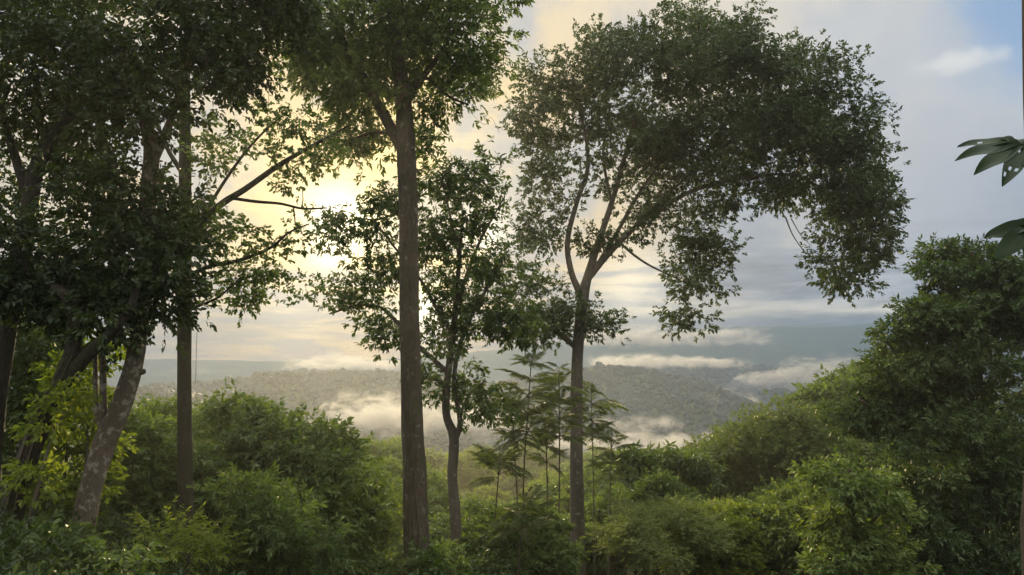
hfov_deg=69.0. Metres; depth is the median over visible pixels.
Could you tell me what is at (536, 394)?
sapling
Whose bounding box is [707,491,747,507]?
flat topped tree
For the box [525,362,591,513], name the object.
sapling
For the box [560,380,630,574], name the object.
sapling
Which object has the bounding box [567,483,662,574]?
broad tree
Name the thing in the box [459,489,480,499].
flat topped tree
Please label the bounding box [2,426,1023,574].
ground
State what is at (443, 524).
pointed tree
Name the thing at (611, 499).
sapling
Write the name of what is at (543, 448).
broad tree
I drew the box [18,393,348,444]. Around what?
hill
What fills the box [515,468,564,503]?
bushy tree
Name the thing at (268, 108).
vine
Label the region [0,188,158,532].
leaning tree
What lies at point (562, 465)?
drooping tree
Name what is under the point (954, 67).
sky
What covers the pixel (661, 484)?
pointed tree
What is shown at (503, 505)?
broad tree
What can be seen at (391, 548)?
broad tree
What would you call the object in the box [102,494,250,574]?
fern bush
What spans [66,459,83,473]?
bushy tree
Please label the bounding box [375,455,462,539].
broad tree
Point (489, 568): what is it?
bush
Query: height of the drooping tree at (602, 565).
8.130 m
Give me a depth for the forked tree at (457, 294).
26.82 m
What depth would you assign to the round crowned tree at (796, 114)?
34.84 m
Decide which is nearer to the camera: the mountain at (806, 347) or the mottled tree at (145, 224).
the mottled tree at (145, 224)
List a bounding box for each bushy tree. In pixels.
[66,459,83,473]
[439,445,501,494]
[463,483,516,504]
[469,458,510,486]
[483,494,500,506]
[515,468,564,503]
[585,444,614,457]
[654,496,792,574]
[723,413,785,573]
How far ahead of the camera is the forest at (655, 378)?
936.91 m
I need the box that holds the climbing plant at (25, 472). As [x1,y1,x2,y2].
[0,371,102,527]
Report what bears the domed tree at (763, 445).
on the ground
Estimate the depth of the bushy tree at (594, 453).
167.42 m
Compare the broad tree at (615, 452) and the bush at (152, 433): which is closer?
the bush at (152, 433)
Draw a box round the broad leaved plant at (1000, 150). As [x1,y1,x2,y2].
[955,0,1023,574]
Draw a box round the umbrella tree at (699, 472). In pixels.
[604,438,728,496]
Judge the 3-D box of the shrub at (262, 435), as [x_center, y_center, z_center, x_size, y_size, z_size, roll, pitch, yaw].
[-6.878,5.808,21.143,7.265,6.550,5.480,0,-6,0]
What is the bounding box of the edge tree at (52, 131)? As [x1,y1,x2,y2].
[0,0,163,498]
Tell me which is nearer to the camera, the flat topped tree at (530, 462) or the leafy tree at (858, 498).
the leafy tree at (858, 498)
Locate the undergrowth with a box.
[0,476,301,574]
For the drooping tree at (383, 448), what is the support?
on the ground
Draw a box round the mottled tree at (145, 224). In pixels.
[0,0,349,552]
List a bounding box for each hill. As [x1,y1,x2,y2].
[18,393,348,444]
[167,373,603,454]
[520,368,760,449]
[633,364,1021,418]
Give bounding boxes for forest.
[5,385,338,460]
[114,367,621,459]
[496,361,776,450]
[570,361,1023,422]
[744,387,1017,441]
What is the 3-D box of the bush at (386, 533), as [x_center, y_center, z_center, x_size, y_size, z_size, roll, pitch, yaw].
[-5.195,9.045,26.344,3.853,6.350,3.876,0,-6,0]
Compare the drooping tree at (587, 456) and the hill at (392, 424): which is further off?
the hill at (392, 424)
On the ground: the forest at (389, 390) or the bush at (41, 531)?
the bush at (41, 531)
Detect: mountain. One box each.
[10,373,213,388]
[87,323,1023,381]
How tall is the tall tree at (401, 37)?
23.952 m
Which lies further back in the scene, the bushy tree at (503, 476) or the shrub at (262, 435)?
the bushy tree at (503, 476)
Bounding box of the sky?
[0,0,1023,360]
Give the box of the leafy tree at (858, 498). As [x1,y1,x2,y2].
[785,445,941,574]
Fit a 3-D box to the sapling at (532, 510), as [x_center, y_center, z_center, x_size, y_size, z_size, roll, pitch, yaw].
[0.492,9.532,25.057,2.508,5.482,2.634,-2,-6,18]
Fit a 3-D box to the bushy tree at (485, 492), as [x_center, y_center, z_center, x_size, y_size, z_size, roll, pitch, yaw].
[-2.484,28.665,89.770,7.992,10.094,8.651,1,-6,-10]
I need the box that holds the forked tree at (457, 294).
[286,118,554,555]
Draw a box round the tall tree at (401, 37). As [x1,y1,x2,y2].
[240,0,534,558]
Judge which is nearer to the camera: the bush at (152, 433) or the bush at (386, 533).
the bush at (152, 433)
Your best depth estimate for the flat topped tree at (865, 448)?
40.35 m
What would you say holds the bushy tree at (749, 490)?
on the ground
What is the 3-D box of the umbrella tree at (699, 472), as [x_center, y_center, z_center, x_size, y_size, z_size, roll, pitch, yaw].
[8.280,13.481,40.319,6.644,10.612,4.928,0,-6,0]
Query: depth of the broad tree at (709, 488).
46.36 m
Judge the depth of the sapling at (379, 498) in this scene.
24.43 m
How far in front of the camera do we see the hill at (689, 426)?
914.50 m
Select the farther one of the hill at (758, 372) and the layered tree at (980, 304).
the hill at (758, 372)
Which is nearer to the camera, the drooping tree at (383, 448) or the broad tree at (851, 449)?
the broad tree at (851, 449)
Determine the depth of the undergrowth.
11.28 m
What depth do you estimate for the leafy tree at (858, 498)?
22.85 m
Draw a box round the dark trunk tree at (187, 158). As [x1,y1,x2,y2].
[157,0,352,551]
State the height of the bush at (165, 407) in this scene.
5.431 m
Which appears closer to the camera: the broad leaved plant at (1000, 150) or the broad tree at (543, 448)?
the broad leaved plant at (1000, 150)
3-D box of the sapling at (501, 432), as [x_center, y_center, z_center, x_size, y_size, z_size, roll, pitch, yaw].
[0.051,9.452,31.263,2.840,10.937,2.616,0,-6,0]
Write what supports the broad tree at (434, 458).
on the ground
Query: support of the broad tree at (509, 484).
on the ground
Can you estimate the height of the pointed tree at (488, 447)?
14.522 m
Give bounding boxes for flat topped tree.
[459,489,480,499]
[498,444,558,470]
[585,491,751,574]
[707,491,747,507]
[836,419,965,468]
[844,380,1015,427]
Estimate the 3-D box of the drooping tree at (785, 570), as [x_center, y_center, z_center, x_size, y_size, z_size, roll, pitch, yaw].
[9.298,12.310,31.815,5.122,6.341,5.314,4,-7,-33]
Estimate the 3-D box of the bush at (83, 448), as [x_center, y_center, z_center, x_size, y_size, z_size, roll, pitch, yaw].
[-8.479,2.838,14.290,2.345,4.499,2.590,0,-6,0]
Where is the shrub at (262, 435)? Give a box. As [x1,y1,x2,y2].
[140,377,398,574]
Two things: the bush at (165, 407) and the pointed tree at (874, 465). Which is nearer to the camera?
the bush at (165, 407)
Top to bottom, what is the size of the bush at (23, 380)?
5.854 m
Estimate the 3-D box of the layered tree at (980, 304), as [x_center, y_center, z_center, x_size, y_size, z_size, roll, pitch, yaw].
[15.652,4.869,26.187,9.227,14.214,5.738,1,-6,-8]
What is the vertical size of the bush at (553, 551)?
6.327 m
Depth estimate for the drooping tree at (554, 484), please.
59.76 m
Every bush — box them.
[0,508,166,574]
[1,323,142,532]
[2,314,125,493]
[71,394,217,550]
[88,390,231,475]
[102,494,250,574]
[185,459,357,574]
[347,532,484,574]
[350,455,402,568]
[437,542,514,574]
[442,500,589,574]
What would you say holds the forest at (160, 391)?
on the hill at (161, 402)
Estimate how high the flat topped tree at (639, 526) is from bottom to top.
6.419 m
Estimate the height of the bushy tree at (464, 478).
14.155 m
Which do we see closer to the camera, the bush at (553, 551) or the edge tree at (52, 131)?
the edge tree at (52, 131)
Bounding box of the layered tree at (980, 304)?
[810,231,1023,574]
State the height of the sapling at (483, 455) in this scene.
7.608 m
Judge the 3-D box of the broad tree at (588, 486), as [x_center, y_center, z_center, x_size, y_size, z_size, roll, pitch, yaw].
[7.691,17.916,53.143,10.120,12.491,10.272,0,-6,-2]
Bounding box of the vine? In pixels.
[267,88,268,133]
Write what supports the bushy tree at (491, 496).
on the ground
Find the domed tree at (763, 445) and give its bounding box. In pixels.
[678,388,848,574]
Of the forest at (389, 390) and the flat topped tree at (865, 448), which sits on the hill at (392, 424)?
the forest at (389, 390)
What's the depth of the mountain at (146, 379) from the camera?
2545.06 m
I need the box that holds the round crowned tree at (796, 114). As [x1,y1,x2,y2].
[489,0,914,574]
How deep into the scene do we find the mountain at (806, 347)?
3244.48 m
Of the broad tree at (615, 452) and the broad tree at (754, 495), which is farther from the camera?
the broad tree at (615, 452)
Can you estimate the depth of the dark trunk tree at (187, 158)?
17.65 m
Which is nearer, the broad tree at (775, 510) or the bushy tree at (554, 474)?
the broad tree at (775, 510)
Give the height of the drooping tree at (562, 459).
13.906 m
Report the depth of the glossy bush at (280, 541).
14.32 m
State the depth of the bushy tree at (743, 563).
27.80 m
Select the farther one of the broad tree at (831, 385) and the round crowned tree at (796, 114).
the broad tree at (831, 385)
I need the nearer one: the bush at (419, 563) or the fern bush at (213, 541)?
the fern bush at (213, 541)
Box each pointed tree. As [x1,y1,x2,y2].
[428,492,500,548]
[471,444,499,456]
[608,466,715,574]
[867,435,959,517]
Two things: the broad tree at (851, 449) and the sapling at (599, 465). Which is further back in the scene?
the broad tree at (851, 449)
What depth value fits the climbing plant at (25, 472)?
11.54 m
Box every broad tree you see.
[354,507,403,558]
[370,434,447,472]
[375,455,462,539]
[494,499,513,511]
[498,465,543,502]
[506,439,558,471]
[550,457,618,574]
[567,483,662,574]
[583,447,630,567]
[611,445,746,500]
[731,474,813,574]
[738,477,885,574]
[779,430,878,479]
[782,358,913,431]
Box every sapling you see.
[353,469,397,563]
[465,439,534,531]
[484,484,562,574]
[485,382,545,501]
[493,351,565,497]
[523,401,577,508]
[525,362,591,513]
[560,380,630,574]
[585,430,643,574]
[597,495,648,574]
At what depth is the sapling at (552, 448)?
32.23 m
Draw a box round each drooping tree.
[358,436,427,465]
[537,461,611,513]
[550,455,569,471]
[551,507,627,574]
[557,460,569,472]
[563,451,600,472]
[677,499,792,574]
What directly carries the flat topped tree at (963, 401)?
on the ground
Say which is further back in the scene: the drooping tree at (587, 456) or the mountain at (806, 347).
the mountain at (806, 347)

